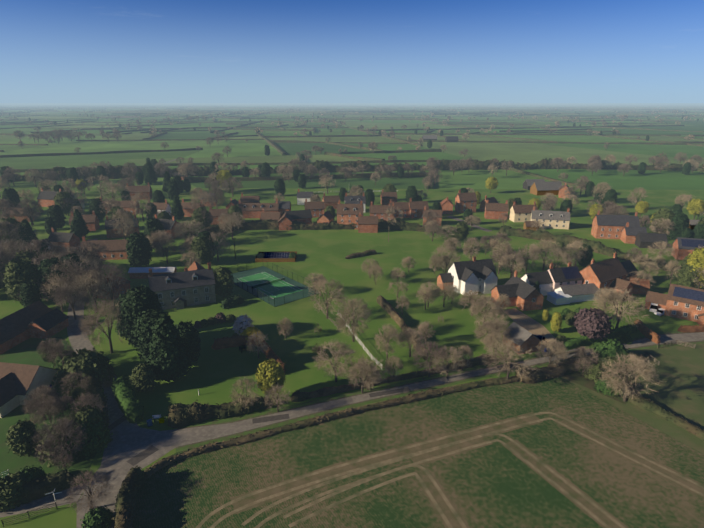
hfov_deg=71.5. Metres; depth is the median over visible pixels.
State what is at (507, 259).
bare tree
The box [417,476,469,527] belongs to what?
worn patch
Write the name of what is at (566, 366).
hedge
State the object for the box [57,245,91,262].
bare tree
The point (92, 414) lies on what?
olive tree
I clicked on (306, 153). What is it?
tree
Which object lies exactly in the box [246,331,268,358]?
bare tree
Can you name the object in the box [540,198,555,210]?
bare tree
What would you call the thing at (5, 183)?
bare tree
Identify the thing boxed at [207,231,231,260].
bare tree
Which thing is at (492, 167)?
bare tree
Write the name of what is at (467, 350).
bare tree
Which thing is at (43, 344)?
bare tree
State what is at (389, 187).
olive tree
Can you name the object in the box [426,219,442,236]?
bare tree
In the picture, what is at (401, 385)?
grass verge
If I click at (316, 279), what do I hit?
bare tree
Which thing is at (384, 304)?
paddock hedge
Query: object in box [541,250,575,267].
bare tree
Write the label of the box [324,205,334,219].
olive tree
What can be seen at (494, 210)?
house
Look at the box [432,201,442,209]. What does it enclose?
conifer tree
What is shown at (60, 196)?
olive tree
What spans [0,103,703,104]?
ground
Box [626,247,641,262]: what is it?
bare tree
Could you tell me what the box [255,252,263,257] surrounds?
enclosure bush
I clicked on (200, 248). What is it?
tree
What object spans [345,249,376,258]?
meadow hedge
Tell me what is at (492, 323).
bare tree
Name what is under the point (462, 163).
bare tree
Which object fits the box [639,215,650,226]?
bare tree
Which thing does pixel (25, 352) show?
garden
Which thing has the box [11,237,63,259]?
bare tree
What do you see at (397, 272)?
bare tree
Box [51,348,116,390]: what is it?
evergreen tree
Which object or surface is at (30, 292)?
conifer tree
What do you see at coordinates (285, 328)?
bare tree
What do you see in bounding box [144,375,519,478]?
hedge
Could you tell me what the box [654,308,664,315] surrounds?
white car
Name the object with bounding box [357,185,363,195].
conifer tree
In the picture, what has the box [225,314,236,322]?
shrub
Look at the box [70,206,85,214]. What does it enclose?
bare tree
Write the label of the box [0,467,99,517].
footpath
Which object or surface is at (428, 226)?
bare tree
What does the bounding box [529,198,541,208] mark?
young tree
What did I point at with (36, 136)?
copse tree
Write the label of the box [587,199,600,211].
bare tree
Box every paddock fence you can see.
[313,190,397,192]
[343,318,381,364]
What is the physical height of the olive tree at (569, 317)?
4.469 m
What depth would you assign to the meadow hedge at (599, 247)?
206.46 m
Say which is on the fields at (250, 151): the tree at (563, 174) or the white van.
the tree at (563, 174)
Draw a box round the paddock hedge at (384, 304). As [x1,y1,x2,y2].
[376,295,428,359]
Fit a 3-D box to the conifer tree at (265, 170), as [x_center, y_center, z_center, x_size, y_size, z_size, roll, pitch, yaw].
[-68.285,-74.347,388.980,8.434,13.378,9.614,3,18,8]
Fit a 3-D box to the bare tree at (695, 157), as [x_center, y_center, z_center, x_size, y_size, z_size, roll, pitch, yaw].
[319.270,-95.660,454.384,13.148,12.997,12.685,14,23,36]
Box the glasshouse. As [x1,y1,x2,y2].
[128,267,176,278]
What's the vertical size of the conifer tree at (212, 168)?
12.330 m
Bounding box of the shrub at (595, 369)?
[583,363,606,382]
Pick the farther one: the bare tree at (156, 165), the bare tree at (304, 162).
the bare tree at (304, 162)
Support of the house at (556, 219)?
on the local grass at (211, 375)
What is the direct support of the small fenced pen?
on the field at (679, 369)
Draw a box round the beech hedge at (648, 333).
[634,318,659,343]
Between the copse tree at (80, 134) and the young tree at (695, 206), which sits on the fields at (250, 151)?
the copse tree at (80, 134)
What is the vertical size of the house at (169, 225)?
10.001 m
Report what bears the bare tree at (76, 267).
on the ground at (352, 103)
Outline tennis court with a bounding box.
[231,259,318,306]
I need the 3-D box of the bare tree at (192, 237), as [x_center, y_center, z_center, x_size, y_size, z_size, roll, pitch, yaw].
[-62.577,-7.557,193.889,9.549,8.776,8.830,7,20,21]
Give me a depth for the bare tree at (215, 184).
299.57 m
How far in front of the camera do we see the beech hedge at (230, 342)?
120.74 m
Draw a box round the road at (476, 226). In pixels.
[447,216,491,231]
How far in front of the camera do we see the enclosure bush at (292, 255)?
189.83 m
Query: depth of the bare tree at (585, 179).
317.38 m
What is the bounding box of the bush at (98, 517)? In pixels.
[81,504,111,527]
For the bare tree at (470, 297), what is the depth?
137.30 m
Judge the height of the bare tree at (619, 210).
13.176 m
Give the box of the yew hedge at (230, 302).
[221,294,244,308]
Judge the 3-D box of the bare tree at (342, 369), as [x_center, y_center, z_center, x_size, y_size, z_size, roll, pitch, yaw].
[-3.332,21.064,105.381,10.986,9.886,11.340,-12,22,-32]
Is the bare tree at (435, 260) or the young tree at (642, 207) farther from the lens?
the young tree at (642, 207)
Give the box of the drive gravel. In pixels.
[503,308,562,355]
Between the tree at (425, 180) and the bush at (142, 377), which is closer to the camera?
the bush at (142, 377)
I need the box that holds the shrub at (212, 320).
[208,317,218,324]
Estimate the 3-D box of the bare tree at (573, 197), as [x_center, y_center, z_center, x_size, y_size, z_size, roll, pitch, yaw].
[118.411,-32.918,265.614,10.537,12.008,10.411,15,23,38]
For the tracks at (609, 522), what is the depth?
77.31 m
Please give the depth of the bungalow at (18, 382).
99.10 m
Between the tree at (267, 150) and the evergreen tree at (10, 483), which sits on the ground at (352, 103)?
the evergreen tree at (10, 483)
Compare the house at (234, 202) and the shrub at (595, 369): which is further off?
the house at (234, 202)
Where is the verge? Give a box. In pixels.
[176,331,703,451]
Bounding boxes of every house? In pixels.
[33,238,53,252]
[36,188,62,206]
[80,236,128,259]
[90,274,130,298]
[99,197,139,214]
[105,214,139,237]
[125,182,152,199]
[147,199,170,214]
[154,214,181,239]
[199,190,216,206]
[226,198,238,208]
[275,198,290,214]
[344,192,365,212]
[369,202,394,220]
[409,198,428,217]
[422,135,436,139]
[436,256,498,295]
[441,197,453,213]
[445,136,458,141]
[480,195,497,211]
[484,199,508,219]
[520,262,600,304]
[530,206,569,228]
[558,183,569,197]
[579,252,637,295]
[645,284,703,324]
[671,237,703,259]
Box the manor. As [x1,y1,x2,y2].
[148,261,215,309]
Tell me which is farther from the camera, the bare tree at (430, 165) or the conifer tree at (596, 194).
the bare tree at (430, 165)
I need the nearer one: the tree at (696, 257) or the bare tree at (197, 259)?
the tree at (696, 257)
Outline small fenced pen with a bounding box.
[639,352,659,366]
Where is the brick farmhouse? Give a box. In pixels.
[591,210,639,238]
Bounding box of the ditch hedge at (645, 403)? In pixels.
[623,391,703,440]
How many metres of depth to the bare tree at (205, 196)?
250.92 m
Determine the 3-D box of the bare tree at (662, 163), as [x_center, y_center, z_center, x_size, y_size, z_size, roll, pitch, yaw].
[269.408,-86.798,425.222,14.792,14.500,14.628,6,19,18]
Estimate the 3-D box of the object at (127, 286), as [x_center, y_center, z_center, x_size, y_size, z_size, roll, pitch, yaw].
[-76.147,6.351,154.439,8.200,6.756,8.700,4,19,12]
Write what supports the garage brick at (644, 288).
on the local grass at (211, 375)
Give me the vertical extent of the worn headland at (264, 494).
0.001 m
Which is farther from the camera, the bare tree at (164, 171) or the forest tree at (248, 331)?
the bare tree at (164, 171)
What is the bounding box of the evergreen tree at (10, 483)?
[0,471,30,511]
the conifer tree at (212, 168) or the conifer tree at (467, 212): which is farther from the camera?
the conifer tree at (212, 168)
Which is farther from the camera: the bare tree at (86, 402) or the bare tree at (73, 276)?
the bare tree at (73, 276)
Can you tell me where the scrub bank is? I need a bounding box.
[562,356,636,403]
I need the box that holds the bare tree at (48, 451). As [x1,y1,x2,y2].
[36,419,92,467]
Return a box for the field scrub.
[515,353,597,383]
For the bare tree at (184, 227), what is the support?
on the ground at (352, 103)
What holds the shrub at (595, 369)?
on the ground at (352, 103)
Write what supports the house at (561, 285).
on the local grass at (211, 375)
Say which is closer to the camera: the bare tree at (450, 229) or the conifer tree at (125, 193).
the bare tree at (450, 229)
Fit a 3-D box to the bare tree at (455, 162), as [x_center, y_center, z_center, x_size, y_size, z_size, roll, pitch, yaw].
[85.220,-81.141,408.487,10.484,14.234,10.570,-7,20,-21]
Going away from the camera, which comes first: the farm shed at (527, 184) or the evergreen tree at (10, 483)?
the evergreen tree at (10, 483)
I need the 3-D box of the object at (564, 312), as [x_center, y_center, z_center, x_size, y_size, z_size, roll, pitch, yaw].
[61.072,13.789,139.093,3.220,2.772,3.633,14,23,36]
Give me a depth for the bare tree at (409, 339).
115.05 m
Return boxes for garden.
[0,337,98,486]
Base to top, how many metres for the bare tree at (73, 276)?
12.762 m
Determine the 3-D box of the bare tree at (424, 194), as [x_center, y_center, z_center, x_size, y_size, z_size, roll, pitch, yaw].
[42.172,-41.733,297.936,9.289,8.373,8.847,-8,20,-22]
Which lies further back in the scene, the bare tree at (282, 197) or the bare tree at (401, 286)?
the bare tree at (282, 197)
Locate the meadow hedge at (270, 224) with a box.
[189,219,445,241]
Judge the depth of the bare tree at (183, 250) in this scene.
184.40 m
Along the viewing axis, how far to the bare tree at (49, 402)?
89.59 m
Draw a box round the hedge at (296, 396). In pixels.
[291,354,497,401]
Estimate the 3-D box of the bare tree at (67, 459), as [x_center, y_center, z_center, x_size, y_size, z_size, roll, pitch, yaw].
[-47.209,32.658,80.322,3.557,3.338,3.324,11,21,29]
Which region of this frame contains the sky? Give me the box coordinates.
[0,0,703,102]
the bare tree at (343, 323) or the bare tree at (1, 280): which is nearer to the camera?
the bare tree at (343, 323)
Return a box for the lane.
[67,239,117,387]
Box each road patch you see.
[126,445,158,465]
[252,414,289,423]
[369,387,410,396]
[497,363,522,369]
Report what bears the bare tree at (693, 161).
on the ground at (352, 103)
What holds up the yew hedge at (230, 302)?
on the local grass at (211, 375)
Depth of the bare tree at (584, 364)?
107.91 m
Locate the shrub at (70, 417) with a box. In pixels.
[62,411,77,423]
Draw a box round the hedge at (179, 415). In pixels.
[165,396,273,427]
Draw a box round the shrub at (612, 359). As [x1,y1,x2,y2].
[599,356,622,374]
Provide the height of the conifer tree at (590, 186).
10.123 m
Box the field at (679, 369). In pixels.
[562,343,703,453]
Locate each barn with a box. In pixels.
[173,173,186,179]
[278,212,292,230]
[283,210,311,223]
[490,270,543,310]
[635,233,667,248]
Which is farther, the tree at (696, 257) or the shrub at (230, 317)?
the tree at (696, 257)
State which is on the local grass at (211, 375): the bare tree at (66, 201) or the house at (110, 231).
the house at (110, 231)
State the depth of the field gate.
121.70 m
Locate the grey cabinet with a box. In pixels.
[146,419,152,426]
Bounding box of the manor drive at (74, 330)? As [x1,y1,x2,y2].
[67,324,90,337]
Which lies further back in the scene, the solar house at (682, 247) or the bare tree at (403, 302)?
the solar house at (682, 247)
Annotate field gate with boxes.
[657,340,695,348]
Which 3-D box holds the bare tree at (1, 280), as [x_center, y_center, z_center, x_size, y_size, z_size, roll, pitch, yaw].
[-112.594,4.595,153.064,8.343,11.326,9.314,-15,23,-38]
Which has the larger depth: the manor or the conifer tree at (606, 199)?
the conifer tree at (606, 199)
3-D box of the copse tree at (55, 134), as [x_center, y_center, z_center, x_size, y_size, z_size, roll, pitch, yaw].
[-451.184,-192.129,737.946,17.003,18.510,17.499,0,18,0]
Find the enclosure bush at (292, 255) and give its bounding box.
[289,252,296,258]
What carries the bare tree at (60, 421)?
on the ground at (352, 103)
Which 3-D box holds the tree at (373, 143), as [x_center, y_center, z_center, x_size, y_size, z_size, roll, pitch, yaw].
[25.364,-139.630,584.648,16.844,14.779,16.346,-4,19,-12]
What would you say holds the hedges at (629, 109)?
on the fields at (250, 151)
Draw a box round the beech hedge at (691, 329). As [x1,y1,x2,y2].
[676,325,703,332]
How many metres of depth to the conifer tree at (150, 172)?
358.26 m
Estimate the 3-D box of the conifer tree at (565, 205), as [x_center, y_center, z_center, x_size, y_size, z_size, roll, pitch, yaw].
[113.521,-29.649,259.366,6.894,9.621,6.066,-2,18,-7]
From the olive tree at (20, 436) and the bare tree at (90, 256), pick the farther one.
the bare tree at (90, 256)
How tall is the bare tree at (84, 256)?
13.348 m
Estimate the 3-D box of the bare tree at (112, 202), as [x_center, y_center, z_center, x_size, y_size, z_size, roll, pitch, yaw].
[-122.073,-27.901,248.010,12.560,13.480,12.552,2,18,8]
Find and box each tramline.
[242,433,624,527]
[254,439,610,527]
[283,464,466,527]
[288,472,452,527]
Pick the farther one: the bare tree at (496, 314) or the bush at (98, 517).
the bare tree at (496, 314)
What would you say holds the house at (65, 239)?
on the local grass at (211, 375)
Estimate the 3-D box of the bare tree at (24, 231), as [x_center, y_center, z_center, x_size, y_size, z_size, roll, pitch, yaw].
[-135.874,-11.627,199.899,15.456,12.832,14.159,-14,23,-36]
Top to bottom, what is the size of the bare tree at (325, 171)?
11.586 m
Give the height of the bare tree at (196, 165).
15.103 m
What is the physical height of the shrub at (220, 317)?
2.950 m
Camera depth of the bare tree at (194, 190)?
293.02 m
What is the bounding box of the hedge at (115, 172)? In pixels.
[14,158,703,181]
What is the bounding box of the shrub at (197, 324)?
[193,321,201,328]
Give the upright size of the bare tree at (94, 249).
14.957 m
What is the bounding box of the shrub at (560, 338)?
[555,334,567,342]
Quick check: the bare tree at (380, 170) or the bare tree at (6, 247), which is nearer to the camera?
the bare tree at (6, 247)
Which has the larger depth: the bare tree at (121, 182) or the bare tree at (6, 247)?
the bare tree at (121, 182)
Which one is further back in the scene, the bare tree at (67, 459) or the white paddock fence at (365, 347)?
the white paddock fence at (365, 347)
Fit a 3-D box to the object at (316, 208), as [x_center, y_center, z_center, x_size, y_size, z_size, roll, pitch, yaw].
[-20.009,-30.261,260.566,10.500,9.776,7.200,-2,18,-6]
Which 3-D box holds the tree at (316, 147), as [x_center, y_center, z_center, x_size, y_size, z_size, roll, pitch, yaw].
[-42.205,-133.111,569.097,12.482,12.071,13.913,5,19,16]
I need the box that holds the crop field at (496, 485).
[132,377,703,527]
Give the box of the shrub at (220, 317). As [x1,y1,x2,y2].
[214,312,226,323]
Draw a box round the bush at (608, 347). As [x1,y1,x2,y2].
[591,339,627,362]
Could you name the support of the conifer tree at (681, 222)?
on the ground at (352, 103)
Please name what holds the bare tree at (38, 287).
on the ground at (352, 103)
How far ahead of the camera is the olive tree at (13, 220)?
197.26 m
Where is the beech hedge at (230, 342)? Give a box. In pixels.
[211,335,285,373]
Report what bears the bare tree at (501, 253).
on the ground at (352, 103)
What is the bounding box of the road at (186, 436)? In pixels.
[176,332,703,446]
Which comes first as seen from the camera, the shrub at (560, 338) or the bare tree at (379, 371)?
the bare tree at (379, 371)
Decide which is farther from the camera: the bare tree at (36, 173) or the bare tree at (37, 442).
the bare tree at (36, 173)
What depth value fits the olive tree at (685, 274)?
157.46 m
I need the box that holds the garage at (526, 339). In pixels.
[502,322,542,354]
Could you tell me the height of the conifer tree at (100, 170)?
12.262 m
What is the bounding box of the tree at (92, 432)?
[64,416,108,458]
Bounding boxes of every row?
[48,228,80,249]
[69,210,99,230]
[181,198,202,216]
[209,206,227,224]
[238,199,278,217]
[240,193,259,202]
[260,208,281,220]
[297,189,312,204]
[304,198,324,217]
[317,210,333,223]
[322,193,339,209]
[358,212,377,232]
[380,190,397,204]
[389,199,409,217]
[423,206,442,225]
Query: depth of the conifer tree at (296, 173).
372.16 m
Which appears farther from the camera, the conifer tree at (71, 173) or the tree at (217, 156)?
the tree at (217, 156)
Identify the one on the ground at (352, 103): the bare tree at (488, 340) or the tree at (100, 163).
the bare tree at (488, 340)
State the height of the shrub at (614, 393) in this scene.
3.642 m
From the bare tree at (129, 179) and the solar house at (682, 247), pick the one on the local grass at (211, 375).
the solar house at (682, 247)
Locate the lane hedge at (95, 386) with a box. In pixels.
[77,372,110,430]
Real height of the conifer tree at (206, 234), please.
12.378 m
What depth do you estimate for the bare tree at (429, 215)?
226.88 m
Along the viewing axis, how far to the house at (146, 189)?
305.82 m
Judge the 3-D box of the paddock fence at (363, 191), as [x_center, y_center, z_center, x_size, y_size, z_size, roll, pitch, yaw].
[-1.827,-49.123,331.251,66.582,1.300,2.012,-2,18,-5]
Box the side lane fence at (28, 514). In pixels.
[1,502,57,526]
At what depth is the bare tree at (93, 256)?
163.04 m
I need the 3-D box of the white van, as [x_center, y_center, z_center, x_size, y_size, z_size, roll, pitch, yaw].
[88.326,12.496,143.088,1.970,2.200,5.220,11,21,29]
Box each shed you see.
[523,179,544,189]
[523,221,539,230]
[530,181,561,195]
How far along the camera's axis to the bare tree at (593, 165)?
405.17 m
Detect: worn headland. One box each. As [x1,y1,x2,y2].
[231,412,542,513]
[558,417,703,497]
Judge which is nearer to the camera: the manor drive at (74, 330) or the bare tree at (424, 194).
the manor drive at (74, 330)
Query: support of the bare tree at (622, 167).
on the ground at (352, 103)
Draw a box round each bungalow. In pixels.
[0,300,68,354]
[0,362,59,417]
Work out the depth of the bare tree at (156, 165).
395.30 m
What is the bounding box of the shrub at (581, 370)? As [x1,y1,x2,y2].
[578,360,593,373]
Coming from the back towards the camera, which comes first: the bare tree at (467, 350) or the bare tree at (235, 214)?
the bare tree at (235, 214)
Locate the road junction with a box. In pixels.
[77,381,176,527]
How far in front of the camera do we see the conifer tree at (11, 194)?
263.88 m
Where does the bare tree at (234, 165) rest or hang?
on the ground at (352, 103)
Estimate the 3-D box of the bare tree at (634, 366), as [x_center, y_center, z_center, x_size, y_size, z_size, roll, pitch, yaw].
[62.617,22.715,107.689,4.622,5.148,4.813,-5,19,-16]
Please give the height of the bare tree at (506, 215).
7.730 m
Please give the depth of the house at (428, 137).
768.44 m
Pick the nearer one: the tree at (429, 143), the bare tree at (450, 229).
the bare tree at (450, 229)
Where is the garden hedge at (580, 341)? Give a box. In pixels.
[563,323,638,349]
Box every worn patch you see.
[408,433,491,465]
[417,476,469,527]
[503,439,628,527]
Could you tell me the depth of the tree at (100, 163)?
412.87 m
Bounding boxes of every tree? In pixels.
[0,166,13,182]
[0,177,9,196]
[0,187,20,206]
[0,197,17,218]
[0,216,20,248]
[0,220,23,243]
[0,222,38,246]
[0,238,20,267]
[0,239,29,256]
[0,248,19,287]
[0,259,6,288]
[0,267,5,285]
[2,166,20,185]
[2,173,15,186]
[2,258,42,302]
[5,418,39,456]
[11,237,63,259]
[14,131,25,140]
[14,248,42,264]
[15,197,43,225]
[16,279,45,298]
[17,189,33,202]
[19,218,37,244]
[19,281,42,306]
[20,384,61,419]
[22,207,38,224]
[24,168,44,187]
[26,398,52,420]
[28,133,39,141]
[29,251,62,283]
[29,416,40,428]
[31,425,49,447]
[32,252,59,263]
[32,396,64,427]
[33,132,41,141]
[33,415,78,453]
[33,441,66,466]
[35,257,67,301]
[36,337,62,362]
[37,179,57,190]
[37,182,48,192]
[38,242,50,256]
[38,393,63,419]
[39,276,75,311]
[40,345,55,362]
[41,131,52,142]
[42,420,87,457]
[43,255,101,296]
[44,218,56,233]
[46,204,66,228]
[47,338,74,366]
[48,131,56,142]
[48,244,69,254]
[52,280,90,319]
[53,185,64,191]
[53,191,74,214]
[53,395,76,416]
[54,454,73,469]
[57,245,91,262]
[59,197,75,215]
[59,370,89,396]
[60,253,88,294]
[61,178,77,191]
[62,260,107,299]
[63,130,73,140]
[63,468,115,511]
[64,416,108,458]
[65,249,99,267]
[65,265,100,304]
[66,167,78,182]
[68,386,85,403]
[68,391,104,417]
[69,190,87,205]
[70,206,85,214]
[70,218,86,240]
[72,131,83,139]
[72,241,111,270]
[72,269,113,312]
[73,209,89,234]
[73,405,108,435]
[75,179,85,189]
[76,165,91,179]
[76,182,89,195]
[78,297,124,353]
[79,248,100,267]
[80,249,103,264]
[86,133,94,140]
[87,174,110,195]
[88,162,98,169]
[88,198,106,221]
[89,262,129,308]
[94,180,131,199]
[95,166,105,180]
[98,198,121,212]
[99,160,111,166]
[102,133,113,141]
[106,206,128,218]
[108,208,135,238]
[112,129,121,139]
[115,293,126,339]
[117,179,130,187]
[118,284,163,347]
[120,177,135,187]
[120,189,131,200]
[121,166,136,177]
[122,161,138,174]
[126,232,152,266]
[128,175,139,185]
[128,192,153,221]
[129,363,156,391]
[131,309,162,362]
[136,172,143,184]
[142,217,166,249]
[143,173,150,184]
[144,161,156,184]
[144,203,157,218]
[145,312,193,383]
[146,231,168,253]
[150,230,172,254]
[151,159,157,168]
[152,189,165,202]
[152,232,177,263]
[154,163,164,176]
[157,211,171,219]
[159,165,172,177]
[162,171,171,191]
[166,179,180,200]
[171,195,184,219]
[172,175,183,193]
[174,220,196,240]
[175,219,206,240]
[175,320,200,363]
[177,163,196,176]
[177,239,191,260]
[179,251,200,267]
[182,162,199,176]
[183,179,190,191]
[184,235,196,250]
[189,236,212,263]
[190,187,207,200]
[190,190,215,208]
[191,207,210,229]
[196,208,212,224]
[198,231,216,260]
[206,137,213,144]
[207,172,220,185]
[207,186,225,208]
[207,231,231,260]
[209,179,228,200]
[210,161,218,174]
[211,152,224,162]
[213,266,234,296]
[214,162,229,171]
[217,169,232,185]
[217,211,232,235]
[220,214,242,237]
[222,177,242,196]
[223,146,231,156]
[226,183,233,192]
[227,204,243,221]
[228,163,238,170]
[228,376,261,406]
[229,212,244,225]
[233,315,253,334]
[240,160,250,168]
[242,167,248,176]
[243,327,259,344]
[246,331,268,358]
[249,167,261,176]
[256,358,285,397]
[257,164,261,176]
[261,162,270,176]
[263,384,290,411]
[264,145,269,155]
[273,193,284,200]
[274,178,286,195]
[277,163,292,180]
[277,317,293,338]
[282,168,293,181]
[288,158,304,169]
[293,170,299,181]
[298,160,308,170]
[298,173,306,188]
[299,154,304,160]
[300,150,311,160]
[302,165,317,179]
[304,272,326,294]
[308,276,347,318]
[310,193,321,201]
[311,145,319,154]
[311,339,356,381]
[318,168,329,177]
[319,174,335,193]
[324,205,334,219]
[333,296,373,341]
[338,167,351,180]
[339,187,346,201]
[346,359,380,393]
[348,353,389,389]
[350,184,362,195]
[355,164,367,172]
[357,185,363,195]
[360,258,378,277]
[360,366,382,389]
[364,189,374,206]
[367,264,380,280]
[368,142,377,152]
[369,265,383,283]
[370,171,381,184]
[374,323,399,359]
[375,165,385,177]
[383,183,395,191]
[384,166,395,177]
[384,206,403,225]
[384,355,402,376]
[387,280,408,297]
[390,266,405,282]
[395,294,409,314]
[396,328,425,356]
[397,166,403,177]
[400,256,417,271]
[403,164,414,173]
[405,185,416,198]
[406,189,416,201]
[411,340,449,376]
[416,287,436,309]
[416,321,435,344]
[417,190,427,198]
[417,281,439,307]
[419,165,428,174]
[421,210,439,226]
[422,176,431,184]
[423,224,441,240]
[426,157,439,167]
[426,160,434,169]
[426,168,441,185]
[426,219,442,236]
[427,139,431,148]
[428,254,441,273]
[431,345,464,378]
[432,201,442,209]
[432,244,460,272]
[435,281,456,306]
[438,225,456,239]
[438,254,451,272]
[443,237,461,250]
[447,235,457,250]
[447,287,459,303]
[449,159,459,174]
[454,221,468,239]
[454,345,473,371]
[457,159,467,167]
[457,289,486,315]
[460,187,468,192]
[462,209,472,223]
[462,237,481,260]
[464,158,474,169]
[464,215,482,230]
[467,295,500,325]
[471,316,511,342]
[474,323,501,341]
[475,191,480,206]
[478,320,501,345]
[479,235,491,254]
[482,331,510,357]
[483,337,537,378]
[484,307,507,325]
[485,177,497,192]
[487,238,502,260]
[487,308,507,324]
[488,164,498,175]
[488,231,511,247]
[488,248,510,273]
[490,158,499,165]
[491,241,512,269]
[496,253,525,277]
[496,293,511,311]
[498,213,508,225]
[500,160,513,175]
[504,250,526,275]
[507,198,515,211]
[515,197,521,204]
[516,243,540,272]
[526,238,564,270]
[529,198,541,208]
[530,220,545,230]
[533,281,540,291]
[535,338,568,365]
[540,191,557,208]
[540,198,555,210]
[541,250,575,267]
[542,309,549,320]
[550,157,566,171]
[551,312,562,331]
[553,241,565,255]
[558,172,568,180]
[559,243,582,263]
[560,199,572,214]
[563,186,577,198]
[563,195,579,209]
[564,312,576,325]
[566,157,577,164]
[568,240,588,265]
[572,307,613,340]
[573,175,589,194]
[573,346,598,363]
[574,359,592,376]
[577,243,593,266]
[585,181,594,195]
[586,156,602,167]
[586,163,598,173]
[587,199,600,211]
[589,156,601,164]
[590,204,603,217]
[591,161,602,172]
[592,182,610,198]
[592,286,618,312]
[592,286,650,328]
[593,200,621,214]
[594,190,602,202]
[596,350,665,401]
[600,197,614,214]
[602,204,628,214]
[603,154,615,169]
[604,189,617,200]
[617,163,631,175]
[624,154,637,162]
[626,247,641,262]
[626,357,646,376]
[627,187,646,209]
[627,269,654,288]
[633,253,657,270]
[636,201,649,215]
[637,162,646,173]
[637,261,660,275]
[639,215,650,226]
[645,241,676,257]
[648,156,658,163]
[649,207,675,233]
[649,218,674,234]
[652,255,665,269]
[654,157,671,171]
[655,152,667,162]
[663,259,681,284]
[668,212,690,238]
[670,204,682,213]
[674,152,687,163]
[674,194,691,208]
[676,262,701,287]
[680,228,692,237]
[682,162,690,174]
[683,134,694,139]
[684,159,700,174]
[687,199,703,219]
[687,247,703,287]
[690,154,702,164]
[690,267,703,288]
[692,223,703,238]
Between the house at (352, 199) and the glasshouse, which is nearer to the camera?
the glasshouse
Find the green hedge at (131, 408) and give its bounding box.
[111,375,144,423]
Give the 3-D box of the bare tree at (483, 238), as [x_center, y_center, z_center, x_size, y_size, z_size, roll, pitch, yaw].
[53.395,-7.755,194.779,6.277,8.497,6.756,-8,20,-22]
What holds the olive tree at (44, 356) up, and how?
on the ground at (352, 103)
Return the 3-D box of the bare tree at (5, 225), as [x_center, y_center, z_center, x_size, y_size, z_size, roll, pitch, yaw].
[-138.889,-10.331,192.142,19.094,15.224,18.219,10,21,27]
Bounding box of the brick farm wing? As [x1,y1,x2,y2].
[620,222,646,243]
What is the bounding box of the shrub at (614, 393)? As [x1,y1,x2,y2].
[604,376,624,397]
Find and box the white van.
[649,303,657,311]
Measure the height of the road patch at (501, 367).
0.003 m
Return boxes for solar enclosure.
[255,251,296,261]
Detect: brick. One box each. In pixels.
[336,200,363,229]
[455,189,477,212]
[624,277,649,294]
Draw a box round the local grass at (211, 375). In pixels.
[0,187,703,527]
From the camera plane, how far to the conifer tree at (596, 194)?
293.08 m
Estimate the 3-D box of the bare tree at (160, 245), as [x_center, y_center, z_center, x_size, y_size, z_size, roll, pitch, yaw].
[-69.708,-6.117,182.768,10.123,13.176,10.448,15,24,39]
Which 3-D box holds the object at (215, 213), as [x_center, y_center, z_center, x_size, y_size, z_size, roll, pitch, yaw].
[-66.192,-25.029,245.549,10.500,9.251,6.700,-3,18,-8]
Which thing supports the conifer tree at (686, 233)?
on the ground at (352, 103)
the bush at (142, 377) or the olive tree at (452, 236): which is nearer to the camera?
the bush at (142, 377)
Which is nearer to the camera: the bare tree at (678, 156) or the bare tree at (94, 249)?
the bare tree at (94, 249)
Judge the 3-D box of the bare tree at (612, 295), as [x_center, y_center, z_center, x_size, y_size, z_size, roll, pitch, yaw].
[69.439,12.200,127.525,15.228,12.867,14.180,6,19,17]
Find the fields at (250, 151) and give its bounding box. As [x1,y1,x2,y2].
[0,105,703,189]
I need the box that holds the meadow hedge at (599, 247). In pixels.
[498,225,678,273]
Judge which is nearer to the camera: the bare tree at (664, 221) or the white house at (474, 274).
the white house at (474, 274)
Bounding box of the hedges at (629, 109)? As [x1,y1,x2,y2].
[0,104,703,189]
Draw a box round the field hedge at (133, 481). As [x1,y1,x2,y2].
[112,465,145,527]
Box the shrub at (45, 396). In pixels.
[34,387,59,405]
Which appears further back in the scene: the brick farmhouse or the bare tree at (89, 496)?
the brick farmhouse
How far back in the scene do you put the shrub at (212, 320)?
133.82 m
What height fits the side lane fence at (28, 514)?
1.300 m
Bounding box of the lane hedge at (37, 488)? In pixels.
[0,467,75,510]

